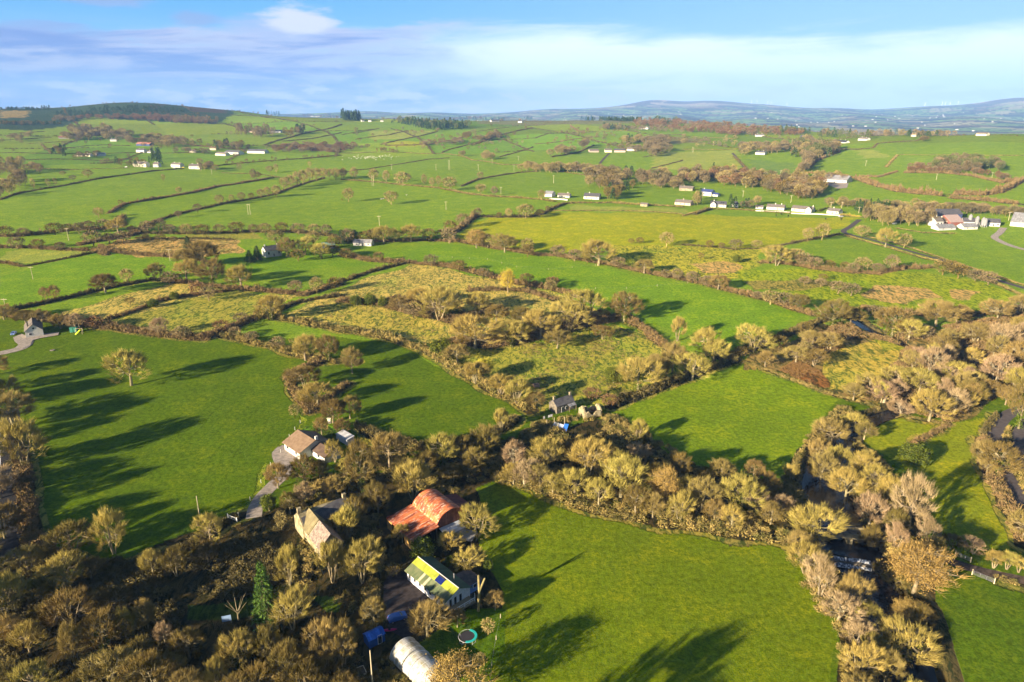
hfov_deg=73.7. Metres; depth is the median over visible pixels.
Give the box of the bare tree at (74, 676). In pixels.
[58,668,95,681]
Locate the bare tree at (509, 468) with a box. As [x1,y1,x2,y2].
[499,461,519,483]
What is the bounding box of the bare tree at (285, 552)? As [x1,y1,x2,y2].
[272,542,299,586]
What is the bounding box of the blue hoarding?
[221,615,231,621]
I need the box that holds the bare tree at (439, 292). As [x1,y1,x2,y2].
[412,284,464,319]
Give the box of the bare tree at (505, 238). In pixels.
[488,233,517,252]
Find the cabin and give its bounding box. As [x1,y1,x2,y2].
[404,556,481,610]
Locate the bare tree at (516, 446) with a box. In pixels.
[499,439,525,463]
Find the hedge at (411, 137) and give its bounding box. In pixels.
[382,131,437,143]
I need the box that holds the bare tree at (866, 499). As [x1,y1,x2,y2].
[853,488,890,526]
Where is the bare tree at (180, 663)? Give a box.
[150,651,189,678]
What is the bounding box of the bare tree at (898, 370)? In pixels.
[879,362,920,387]
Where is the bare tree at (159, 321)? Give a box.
[147,316,168,333]
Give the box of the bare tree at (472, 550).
[451,545,486,571]
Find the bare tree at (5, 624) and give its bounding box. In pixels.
[0,611,23,640]
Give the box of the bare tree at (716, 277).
[707,274,731,289]
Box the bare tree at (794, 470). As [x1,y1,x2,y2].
[783,463,800,481]
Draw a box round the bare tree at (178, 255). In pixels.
[172,247,200,261]
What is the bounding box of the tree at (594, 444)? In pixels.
[564,435,611,474]
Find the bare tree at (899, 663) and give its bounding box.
[870,646,908,681]
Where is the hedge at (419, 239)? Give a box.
[361,236,450,241]
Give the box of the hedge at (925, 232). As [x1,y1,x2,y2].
[898,227,951,232]
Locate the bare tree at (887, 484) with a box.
[876,475,905,499]
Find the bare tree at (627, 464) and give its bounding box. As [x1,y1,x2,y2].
[598,453,653,497]
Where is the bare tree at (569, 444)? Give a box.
[562,438,584,458]
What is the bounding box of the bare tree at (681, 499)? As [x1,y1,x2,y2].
[665,489,697,519]
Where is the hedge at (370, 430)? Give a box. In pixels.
[353,414,519,450]
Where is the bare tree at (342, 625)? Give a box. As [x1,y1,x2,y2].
[317,617,358,668]
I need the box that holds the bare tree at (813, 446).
[807,437,831,458]
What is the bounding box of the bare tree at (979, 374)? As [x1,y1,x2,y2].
[964,370,988,380]
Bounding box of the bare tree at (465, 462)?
[457,459,479,477]
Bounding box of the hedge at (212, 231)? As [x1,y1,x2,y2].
[128,227,340,235]
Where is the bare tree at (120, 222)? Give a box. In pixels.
[103,217,128,232]
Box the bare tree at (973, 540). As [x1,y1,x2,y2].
[958,534,986,555]
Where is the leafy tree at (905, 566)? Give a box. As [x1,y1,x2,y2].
[879,536,974,596]
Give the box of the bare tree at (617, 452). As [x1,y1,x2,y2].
[608,447,632,476]
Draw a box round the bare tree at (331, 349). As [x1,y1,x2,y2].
[315,333,339,362]
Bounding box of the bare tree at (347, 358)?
[340,345,364,373]
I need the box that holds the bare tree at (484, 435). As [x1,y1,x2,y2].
[466,422,504,452]
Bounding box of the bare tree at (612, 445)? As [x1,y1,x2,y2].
[594,439,617,456]
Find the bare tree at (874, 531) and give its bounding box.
[856,523,884,547]
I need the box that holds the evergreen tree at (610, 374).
[601,365,624,382]
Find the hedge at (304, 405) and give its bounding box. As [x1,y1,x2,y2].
[282,354,325,409]
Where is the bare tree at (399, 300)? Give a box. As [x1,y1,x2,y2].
[388,296,409,309]
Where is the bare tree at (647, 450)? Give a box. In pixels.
[627,441,654,461]
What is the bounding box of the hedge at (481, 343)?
[450,313,621,348]
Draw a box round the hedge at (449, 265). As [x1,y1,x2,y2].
[340,252,575,295]
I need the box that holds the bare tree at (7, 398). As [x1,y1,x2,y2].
[0,389,37,424]
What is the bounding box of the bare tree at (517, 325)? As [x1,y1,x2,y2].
[487,317,534,347]
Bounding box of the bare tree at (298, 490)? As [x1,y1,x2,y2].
[293,480,316,506]
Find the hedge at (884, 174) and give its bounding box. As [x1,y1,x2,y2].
[862,170,897,176]
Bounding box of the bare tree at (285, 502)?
[279,491,299,513]
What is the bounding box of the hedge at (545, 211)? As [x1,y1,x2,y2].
[482,201,565,217]
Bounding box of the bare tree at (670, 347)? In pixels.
[661,339,689,372]
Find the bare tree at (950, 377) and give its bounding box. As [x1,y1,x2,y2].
[939,373,955,390]
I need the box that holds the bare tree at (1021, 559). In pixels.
[1011,554,1023,572]
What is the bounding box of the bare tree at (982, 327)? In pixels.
[958,321,993,341]
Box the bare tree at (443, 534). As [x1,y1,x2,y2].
[435,529,465,550]
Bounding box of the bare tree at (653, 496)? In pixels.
[641,491,665,517]
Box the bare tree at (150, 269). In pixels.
[142,262,164,279]
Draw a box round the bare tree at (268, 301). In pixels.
[252,294,285,320]
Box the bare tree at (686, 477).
[676,474,702,500]
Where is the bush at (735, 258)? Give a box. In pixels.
[731,255,742,261]
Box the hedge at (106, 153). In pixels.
[0,152,200,153]
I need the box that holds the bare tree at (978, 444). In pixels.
[969,437,1000,459]
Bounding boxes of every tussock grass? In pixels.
[307,267,527,339]
[505,327,644,396]
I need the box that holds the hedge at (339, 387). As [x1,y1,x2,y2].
[303,380,350,414]
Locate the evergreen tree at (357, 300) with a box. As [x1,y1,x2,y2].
[349,295,362,305]
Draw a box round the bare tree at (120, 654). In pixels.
[76,643,142,681]
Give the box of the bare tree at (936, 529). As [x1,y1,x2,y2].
[914,514,942,539]
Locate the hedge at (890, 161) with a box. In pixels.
[885,154,897,166]
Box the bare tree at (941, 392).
[931,388,954,403]
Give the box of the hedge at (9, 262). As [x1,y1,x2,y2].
[0,259,23,265]
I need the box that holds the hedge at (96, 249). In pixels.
[0,243,109,254]
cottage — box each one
[24,318,43,337]
[549,391,576,413]
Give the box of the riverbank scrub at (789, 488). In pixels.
[778,404,937,681]
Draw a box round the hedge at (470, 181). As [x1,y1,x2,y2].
[461,170,538,185]
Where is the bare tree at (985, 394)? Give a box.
[953,379,991,403]
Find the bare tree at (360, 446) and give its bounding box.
[342,436,376,491]
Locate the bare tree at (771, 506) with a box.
[757,499,785,524]
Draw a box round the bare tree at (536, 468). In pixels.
[525,463,552,489]
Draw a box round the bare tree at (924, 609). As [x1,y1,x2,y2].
[910,601,939,627]
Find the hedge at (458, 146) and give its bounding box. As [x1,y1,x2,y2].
[441,140,480,152]
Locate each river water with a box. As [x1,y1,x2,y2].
[798,320,983,562]
[833,563,937,681]
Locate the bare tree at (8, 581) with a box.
[0,568,32,615]
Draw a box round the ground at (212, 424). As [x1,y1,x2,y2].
[0,98,1023,681]
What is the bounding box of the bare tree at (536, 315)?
[521,307,560,337]
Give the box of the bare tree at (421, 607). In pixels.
[406,595,457,638]
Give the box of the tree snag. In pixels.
[477,575,485,611]
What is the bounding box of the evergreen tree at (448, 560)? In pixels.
[443,555,454,566]
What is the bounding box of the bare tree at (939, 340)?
[927,332,958,348]
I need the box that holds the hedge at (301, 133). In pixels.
[264,123,341,144]
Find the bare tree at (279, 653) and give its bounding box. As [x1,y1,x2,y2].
[261,636,308,681]
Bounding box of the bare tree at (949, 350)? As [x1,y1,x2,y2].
[941,344,958,359]
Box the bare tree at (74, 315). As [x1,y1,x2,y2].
[62,313,85,326]
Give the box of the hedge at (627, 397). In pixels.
[606,353,738,406]
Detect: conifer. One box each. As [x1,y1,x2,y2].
[182,236,192,248]
[243,250,255,263]
[253,245,262,260]
[336,229,347,244]
[346,230,358,242]
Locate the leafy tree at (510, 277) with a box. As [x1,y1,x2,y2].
[498,267,515,292]
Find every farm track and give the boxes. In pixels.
[937,551,1023,583]
[991,227,1023,249]
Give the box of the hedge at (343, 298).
[335,294,451,321]
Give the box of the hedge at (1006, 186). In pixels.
[953,176,1023,195]
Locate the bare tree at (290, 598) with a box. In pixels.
[265,581,314,630]
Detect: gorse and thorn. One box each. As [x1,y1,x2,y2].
[362,293,492,322]
[452,308,639,347]
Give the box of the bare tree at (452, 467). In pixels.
[437,462,465,483]
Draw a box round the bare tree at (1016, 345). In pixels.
[999,339,1023,365]
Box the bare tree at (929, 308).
[916,297,965,326]
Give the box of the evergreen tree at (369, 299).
[363,292,376,304]
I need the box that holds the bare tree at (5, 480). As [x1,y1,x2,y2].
[0,463,19,498]
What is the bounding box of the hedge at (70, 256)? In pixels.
[24,251,102,266]
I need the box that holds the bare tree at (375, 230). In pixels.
[369,224,399,243]
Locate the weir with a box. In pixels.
[828,555,875,571]
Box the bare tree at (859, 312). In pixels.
[839,304,868,321]
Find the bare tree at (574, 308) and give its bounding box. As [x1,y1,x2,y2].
[549,299,593,331]
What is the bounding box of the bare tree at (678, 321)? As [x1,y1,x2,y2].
[670,316,686,340]
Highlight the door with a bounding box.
[377,634,381,643]
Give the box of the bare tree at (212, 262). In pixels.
[189,257,225,283]
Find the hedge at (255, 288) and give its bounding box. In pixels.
[161,277,342,295]
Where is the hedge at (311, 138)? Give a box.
[282,132,341,140]
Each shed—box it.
[96,152,105,155]
[136,142,153,145]
[136,148,146,152]
[215,152,229,155]
[225,150,243,154]
[247,149,268,153]
[335,430,353,444]
[353,239,373,245]
[363,626,385,648]
[544,191,554,196]
[584,192,600,199]
[588,149,598,151]
[614,149,625,151]
[825,175,852,182]
[927,210,943,217]
[931,224,956,230]
[935,209,962,217]
[943,214,963,225]
[956,223,977,229]
[961,217,979,225]
[976,132,989,135]
[987,218,1000,226]
[1010,212,1023,226]
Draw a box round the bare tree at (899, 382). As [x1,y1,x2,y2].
[888,378,909,394]
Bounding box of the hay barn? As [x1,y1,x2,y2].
[386,489,478,549]
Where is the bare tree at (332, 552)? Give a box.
[312,538,345,582]
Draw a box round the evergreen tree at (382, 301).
[377,297,387,306]
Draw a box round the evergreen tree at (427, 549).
[409,535,436,558]
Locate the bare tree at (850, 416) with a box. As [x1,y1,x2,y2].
[838,411,871,430]
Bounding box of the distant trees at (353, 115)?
[0,104,937,211]
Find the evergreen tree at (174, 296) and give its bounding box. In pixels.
[169,292,179,299]
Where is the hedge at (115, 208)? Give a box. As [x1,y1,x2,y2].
[107,176,273,212]
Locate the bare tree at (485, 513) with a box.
[457,502,500,539]
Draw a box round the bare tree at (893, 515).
[881,508,912,530]
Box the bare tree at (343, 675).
[321,667,359,681]
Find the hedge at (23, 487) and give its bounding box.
[4,432,46,546]
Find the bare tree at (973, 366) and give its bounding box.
[953,361,983,377]
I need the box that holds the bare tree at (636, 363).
[614,356,665,389]
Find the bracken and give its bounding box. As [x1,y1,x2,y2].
[780,359,822,382]
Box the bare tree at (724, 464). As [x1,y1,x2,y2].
[703,458,738,482]
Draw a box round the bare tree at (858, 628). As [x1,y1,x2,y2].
[836,617,884,651]
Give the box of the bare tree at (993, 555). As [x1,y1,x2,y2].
[985,549,1007,568]
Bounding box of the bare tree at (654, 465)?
[642,462,664,486]
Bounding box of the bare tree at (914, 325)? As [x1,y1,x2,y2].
[891,316,929,339]
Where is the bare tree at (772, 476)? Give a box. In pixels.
[756,468,782,493]
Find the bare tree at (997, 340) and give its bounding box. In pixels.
[984,334,1009,354]
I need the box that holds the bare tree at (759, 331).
[734,322,778,351]
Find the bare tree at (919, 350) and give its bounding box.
[907,346,927,365]
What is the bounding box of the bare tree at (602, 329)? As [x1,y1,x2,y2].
[590,324,615,339]
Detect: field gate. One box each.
[955,551,971,562]
[971,569,995,583]
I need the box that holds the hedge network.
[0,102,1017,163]
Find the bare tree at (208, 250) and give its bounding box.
[181,240,220,261]
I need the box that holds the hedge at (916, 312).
[860,303,1023,316]
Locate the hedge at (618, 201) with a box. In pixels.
[565,200,681,206]
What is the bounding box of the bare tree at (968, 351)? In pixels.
[961,346,985,362]
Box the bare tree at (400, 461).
[390,456,416,476]
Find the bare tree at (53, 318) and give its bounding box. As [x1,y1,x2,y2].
[47,312,72,328]
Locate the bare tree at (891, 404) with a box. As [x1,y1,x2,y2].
[885,397,914,414]
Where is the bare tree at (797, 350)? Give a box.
[779,344,810,361]
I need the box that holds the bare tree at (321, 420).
[312,417,330,434]
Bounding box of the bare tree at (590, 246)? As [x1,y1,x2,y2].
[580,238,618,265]
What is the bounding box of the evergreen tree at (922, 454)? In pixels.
[898,442,933,467]
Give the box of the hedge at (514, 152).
[499,146,532,156]
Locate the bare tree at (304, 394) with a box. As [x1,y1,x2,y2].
[295,380,334,403]
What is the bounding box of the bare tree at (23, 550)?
[0,543,48,577]
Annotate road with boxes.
[0,408,24,675]
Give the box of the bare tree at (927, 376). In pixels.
[902,366,941,393]
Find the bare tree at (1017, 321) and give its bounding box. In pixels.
[1011,319,1023,328]
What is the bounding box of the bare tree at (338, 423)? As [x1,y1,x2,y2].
[333,416,351,432]
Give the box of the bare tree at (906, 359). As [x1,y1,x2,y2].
[898,349,927,368]
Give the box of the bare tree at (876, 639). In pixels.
[857,630,890,659]
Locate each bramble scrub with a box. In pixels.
[0,525,382,681]
[272,438,505,612]
[501,412,788,534]
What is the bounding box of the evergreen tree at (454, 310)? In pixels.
[441,296,458,314]
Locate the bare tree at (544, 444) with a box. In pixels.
[523,435,566,466]
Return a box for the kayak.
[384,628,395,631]
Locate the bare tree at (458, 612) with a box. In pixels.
[447,607,467,627]
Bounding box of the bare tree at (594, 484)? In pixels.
[582,476,612,503]
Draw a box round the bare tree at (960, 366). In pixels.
[934,360,970,375]
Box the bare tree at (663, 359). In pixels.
[641,353,674,378]
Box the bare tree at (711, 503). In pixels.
[701,498,730,519]
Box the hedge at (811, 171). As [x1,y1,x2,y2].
[806,170,854,177]
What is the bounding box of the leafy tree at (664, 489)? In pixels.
[646,465,679,502]
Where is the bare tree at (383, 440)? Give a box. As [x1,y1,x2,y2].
[368,429,408,467]
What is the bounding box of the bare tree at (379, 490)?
[363,480,390,513]
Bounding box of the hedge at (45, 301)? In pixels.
[0,276,156,312]
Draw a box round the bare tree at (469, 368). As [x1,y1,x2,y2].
[463,361,489,383]
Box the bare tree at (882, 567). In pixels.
[872,558,891,576]
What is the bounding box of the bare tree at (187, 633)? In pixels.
[167,626,210,658]
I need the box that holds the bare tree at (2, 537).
[0,527,5,548]
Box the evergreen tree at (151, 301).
[146,298,158,306]
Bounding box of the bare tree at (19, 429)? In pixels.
[0,415,52,469]
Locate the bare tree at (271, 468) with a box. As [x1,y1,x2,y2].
[261,461,292,488]
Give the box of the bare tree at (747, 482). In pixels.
[717,471,768,515]
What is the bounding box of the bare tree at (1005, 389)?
[995,383,1022,404]
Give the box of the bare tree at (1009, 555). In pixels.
[999,549,1018,569]
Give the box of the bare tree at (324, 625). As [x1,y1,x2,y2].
[298,615,343,666]
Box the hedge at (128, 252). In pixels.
[97,243,200,260]
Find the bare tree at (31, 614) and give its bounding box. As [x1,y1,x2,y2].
[25,601,57,625]
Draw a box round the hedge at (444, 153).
[341,151,517,164]
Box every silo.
[975,216,979,224]
[980,217,985,226]
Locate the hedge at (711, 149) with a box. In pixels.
[691,149,729,149]
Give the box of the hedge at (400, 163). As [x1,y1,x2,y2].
[347,157,449,171]
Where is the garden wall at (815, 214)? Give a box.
[791,213,839,215]
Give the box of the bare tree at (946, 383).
[935,376,954,393]
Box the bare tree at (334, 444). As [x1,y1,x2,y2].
[324,438,343,461]
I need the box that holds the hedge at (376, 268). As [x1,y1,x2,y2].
[329,260,410,287]
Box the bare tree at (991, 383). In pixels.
[977,378,1006,396]
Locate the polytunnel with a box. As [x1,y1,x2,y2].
[389,637,448,681]
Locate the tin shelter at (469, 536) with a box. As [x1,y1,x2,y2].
[454,528,476,546]
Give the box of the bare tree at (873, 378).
[852,370,882,393]
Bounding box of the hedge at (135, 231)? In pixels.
[76,225,140,244]
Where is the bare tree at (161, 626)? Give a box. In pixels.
[152,621,173,641]
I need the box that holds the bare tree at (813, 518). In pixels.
[785,501,850,542]
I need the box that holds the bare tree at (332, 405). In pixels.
[318,398,348,422]
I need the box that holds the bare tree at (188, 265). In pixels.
[169,258,198,279]
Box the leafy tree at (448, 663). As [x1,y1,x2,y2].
[424,646,504,681]
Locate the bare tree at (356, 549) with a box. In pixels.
[337,535,383,583]
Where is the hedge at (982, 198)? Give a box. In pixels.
[949,194,1018,203]
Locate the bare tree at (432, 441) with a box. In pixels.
[423,430,460,465]
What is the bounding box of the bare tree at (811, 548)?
[784,538,833,574]
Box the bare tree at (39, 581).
[19,573,56,604]
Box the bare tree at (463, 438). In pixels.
[448,433,475,460]
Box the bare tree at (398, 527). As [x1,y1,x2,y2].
[391,523,410,542]
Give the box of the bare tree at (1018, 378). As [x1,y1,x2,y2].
[1000,366,1023,386]
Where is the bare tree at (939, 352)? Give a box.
[914,345,951,372]
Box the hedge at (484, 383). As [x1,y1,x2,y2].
[454,364,535,410]
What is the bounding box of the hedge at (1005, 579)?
[993,574,1019,585]
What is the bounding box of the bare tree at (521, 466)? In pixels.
[508,455,545,485]
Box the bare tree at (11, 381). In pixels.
[0,375,25,396]
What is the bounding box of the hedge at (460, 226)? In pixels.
[449,210,481,232]
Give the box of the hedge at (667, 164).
[651,159,682,167]
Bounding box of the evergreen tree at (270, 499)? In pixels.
[259,493,277,511]
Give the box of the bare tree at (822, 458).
[808,448,840,480]
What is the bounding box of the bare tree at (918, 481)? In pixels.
[889,468,939,529]
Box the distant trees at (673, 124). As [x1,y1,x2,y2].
[37,112,1008,406]
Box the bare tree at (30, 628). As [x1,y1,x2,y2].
[4,620,49,652]
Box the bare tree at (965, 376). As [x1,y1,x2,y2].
[951,372,978,389]
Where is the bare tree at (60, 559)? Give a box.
[30,549,86,596]
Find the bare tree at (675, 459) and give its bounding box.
[669,451,692,478]
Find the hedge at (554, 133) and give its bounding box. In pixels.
[535,133,572,137]
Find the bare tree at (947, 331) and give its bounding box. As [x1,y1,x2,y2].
[936,327,965,341]
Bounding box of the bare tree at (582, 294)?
[557,287,611,318]
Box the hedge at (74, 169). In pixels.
[1,162,128,169]
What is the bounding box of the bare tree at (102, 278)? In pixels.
[87,273,120,292]
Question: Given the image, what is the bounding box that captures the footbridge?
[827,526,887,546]
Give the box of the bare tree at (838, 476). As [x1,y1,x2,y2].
[826,465,870,496]
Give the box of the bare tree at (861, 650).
[835,638,893,676]
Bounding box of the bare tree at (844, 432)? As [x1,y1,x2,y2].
[807,416,849,443]
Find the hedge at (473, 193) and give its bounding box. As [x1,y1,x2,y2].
[341,179,555,200]
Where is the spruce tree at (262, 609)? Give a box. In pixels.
[250,561,281,631]
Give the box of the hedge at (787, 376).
[742,361,944,423]
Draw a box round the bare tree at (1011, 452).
[979,439,1023,477]
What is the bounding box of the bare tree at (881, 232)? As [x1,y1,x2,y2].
[874,227,899,246]
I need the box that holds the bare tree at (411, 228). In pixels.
[398,223,422,241]
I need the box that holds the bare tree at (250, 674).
[238,659,284,681]
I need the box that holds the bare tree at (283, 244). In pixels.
[276,236,296,256]
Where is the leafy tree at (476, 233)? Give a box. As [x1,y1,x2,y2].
[464,228,489,247]
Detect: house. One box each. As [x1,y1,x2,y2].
[132,161,149,166]
[153,161,160,166]
[171,162,183,167]
[189,163,200,168]
[261,245,281,257]
[557,193,570,197]
[675,198,692,205]
[679,185,694,190]
[700,188,714,195]
[710,200,726,207]
[755,150,766,154]
[766,203,785,210]
[791,205,814,212]
[827,207,842,213]
[858,137,869,140]
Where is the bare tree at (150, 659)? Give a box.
[113,646,175,681]
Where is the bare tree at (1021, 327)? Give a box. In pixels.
[1013,322,1023,342]
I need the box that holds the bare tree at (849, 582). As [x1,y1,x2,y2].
[837,567,876,608]
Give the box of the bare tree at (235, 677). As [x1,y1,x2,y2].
[218,669,255,681]
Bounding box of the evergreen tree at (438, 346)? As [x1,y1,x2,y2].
[429,335,455,354]
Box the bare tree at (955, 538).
[939,532,964,549]
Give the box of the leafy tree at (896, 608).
[887,594,936,626]
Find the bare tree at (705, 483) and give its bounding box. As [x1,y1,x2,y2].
[685,474,725,511]
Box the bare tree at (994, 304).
[978,297,1016,317]
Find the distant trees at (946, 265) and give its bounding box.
[0,101,971,576]
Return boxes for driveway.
[0,340,32,354]
[246,447,290,518]
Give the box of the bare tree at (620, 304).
[608,290,645,321]
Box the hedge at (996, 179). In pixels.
[904,167,1016,182]
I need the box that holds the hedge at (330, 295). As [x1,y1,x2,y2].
[265,291,340,313]
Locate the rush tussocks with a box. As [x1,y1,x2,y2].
[113,238,238,256]
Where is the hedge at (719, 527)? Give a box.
[498,472,790,546]
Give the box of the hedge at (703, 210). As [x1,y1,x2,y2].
[693,206,711,214]
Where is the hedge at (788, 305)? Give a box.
[680,275,813,315]
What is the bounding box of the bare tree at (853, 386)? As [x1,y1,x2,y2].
[841,382,866,400]
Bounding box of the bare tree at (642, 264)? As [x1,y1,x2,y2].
[632,259,655,272]
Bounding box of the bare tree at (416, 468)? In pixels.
[389,458,435,500]
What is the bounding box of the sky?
[0,0,1023,113]
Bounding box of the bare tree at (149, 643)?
[123,634,156,662]
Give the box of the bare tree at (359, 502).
[340,492,368,519]
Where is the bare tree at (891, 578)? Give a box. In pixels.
[881,564,909,593]
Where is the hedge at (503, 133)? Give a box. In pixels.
[471,127,532,144]
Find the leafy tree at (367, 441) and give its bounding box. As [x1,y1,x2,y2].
[358,439,370,450]
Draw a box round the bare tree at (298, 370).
[281,365,322,385]
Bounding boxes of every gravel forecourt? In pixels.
[13,332,58,348]
[280,445,297,461]
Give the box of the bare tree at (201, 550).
[190,537,219,565]
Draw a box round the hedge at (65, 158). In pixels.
[0,158,129,160]
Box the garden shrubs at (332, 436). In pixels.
[282,423,338,443]
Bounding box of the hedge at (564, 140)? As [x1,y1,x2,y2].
[535,136,599,143]
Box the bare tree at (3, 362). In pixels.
[0,354,10,369]
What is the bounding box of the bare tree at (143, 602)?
[131,598,155,629]
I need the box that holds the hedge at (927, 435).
[911,422,950,443]
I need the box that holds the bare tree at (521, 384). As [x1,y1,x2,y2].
[503,377,532,404]
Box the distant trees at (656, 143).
[0,102,1023,345]
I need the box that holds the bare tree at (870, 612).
[855,600,884,631]
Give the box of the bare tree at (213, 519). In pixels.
[189,512,222,543]
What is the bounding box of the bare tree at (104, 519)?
[87,503,127,554]
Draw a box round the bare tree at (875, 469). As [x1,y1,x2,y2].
[858,462,898,492]
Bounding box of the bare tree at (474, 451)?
[461,445,488,467]
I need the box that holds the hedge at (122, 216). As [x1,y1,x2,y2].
[0,211,126,236]
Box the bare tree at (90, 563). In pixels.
[75,555,107,578]
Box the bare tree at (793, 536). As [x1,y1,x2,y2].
[786,529,818,554]
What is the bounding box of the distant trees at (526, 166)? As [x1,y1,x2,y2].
[0,122,1023,661]
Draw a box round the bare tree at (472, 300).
[465,290,490,312]
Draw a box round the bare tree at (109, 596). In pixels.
[91,583,133,610]
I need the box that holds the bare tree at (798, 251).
[780,248,806,259]
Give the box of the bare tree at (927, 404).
[919,398,936,410]
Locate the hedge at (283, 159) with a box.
[217,154,341,165]
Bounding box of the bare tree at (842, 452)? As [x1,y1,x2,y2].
[825,443,857,467]
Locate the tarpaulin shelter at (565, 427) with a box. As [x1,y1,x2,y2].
[553,417,568,430]
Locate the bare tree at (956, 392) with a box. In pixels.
[945,387,970,414]
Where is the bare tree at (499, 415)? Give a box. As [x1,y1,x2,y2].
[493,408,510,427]
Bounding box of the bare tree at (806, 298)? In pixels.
[788,292,811,306]
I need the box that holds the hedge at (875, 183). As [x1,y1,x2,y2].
[855,174,942,195]
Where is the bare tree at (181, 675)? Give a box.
[167,667,205,681]
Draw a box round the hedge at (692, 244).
[681,242,789,248]
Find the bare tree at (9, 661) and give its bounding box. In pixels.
[0,655,20,681]
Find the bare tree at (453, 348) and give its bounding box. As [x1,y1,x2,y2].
[441,344,470,360]
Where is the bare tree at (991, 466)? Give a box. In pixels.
[976,457,998,474]
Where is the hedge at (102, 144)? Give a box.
[66,144,130,147]
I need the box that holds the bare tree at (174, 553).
[158,543,187,576]
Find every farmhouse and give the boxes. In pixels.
[294,493,348,558]
[927,215,943,225]
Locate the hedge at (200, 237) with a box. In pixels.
[136,235,231,239]
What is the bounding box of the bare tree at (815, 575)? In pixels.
[802,550,838,596]
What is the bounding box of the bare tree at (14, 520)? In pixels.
[0,499,27,538]
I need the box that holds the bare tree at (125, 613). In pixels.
[108,606,136,642]
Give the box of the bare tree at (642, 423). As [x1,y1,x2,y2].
[630,417,648,436]
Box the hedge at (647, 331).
[618,313,681,354]
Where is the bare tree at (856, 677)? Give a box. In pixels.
[841,670,878,681]
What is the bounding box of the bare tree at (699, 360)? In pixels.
[671,351,711,380]
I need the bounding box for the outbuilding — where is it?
[755,205,763,208]
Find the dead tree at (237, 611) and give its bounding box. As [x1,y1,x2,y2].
[224,594,244,620]
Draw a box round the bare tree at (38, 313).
[27,308,52,322]
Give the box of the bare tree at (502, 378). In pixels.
[487,372,514,395]
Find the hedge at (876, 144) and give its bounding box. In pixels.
[836,138,925,149]
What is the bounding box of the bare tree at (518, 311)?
[509,305,531,321]
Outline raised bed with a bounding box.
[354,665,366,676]
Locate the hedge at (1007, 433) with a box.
[1001,424,1023,493]
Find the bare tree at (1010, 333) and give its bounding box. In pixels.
[983,322,1023,346]
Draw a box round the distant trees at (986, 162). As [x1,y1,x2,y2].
[397,116,1005,171]
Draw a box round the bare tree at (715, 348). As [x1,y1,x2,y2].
[699,339,731,358]
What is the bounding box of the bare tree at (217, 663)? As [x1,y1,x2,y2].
[202,655,228,681]
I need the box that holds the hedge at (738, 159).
[733,155,749,169]
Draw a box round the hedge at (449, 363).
[252,304,460,371]
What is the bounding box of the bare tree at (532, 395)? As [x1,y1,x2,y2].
[523,390,547,405]
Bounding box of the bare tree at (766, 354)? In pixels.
[757,350,776,366]
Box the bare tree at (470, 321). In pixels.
[444,312,506,348]
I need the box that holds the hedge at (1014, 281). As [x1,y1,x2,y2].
[866,236,1022,284]
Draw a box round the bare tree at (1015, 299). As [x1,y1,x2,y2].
[1007,294,1023,312]
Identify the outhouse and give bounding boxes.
[640,202,648,206]
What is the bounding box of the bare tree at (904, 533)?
[885,521,909,548]
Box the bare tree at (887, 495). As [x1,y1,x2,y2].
[883,487,912,510]
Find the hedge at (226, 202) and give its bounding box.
[137,177,324,229]
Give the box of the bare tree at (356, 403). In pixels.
[339,395,363,418]
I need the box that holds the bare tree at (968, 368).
[959,366,975,377]
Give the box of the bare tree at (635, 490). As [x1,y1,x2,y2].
[619,483,650,513]
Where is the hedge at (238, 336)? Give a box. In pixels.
[211,329,350,364]
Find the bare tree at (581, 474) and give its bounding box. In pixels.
[551,466,591,494]
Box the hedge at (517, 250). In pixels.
[451,235,680,279]
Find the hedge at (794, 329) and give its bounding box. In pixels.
[714,311,837,358]
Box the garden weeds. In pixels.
[377,660,410,681]
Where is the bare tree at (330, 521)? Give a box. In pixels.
[323,512,349,533]
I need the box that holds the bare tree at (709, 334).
[686,325,723,355]
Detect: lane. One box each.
[841,219,1023,288]
[988,406,1023,513]
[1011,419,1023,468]
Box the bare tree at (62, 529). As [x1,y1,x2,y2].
[35,517,97,557]
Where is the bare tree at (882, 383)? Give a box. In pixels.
[873,380,890,402]
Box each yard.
[383,567,428,637]
[827,183,847,188]
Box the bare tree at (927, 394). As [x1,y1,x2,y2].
[908,387,959,421]
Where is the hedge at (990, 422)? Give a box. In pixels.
[978,410,999,433]
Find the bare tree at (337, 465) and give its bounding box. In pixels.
[333,457,354,475]
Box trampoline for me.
[458,629,476,644]
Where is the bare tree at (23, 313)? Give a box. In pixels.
[11,309,34,322]
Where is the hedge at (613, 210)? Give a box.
[550,209,682,213]
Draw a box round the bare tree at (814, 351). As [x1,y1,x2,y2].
[802,348,832,365]
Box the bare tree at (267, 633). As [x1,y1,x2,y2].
[250,619,281,663]
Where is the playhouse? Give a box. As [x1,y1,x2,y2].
[69,327,77,332]
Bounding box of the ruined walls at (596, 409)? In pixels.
[579,403,601,417]
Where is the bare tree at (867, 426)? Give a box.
[854,422,878,439]
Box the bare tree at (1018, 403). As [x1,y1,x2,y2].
[1006,377,1023,428]
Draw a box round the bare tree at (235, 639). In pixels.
[212,626,256,671]
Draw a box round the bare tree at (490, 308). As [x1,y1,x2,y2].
[483,303,509,320]
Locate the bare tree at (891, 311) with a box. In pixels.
[872,304,918,337]
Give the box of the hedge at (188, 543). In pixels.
[32,512,239,569]
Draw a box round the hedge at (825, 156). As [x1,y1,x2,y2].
[794,148,841,171]
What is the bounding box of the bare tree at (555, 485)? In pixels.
[542,472,566,494]
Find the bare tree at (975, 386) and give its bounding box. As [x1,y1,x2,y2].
[963,382,983,401]
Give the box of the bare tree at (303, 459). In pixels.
[287,453,319,482]
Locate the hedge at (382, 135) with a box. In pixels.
[357,130,408,138]
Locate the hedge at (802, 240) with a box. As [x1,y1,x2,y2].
[789,232,839,243]

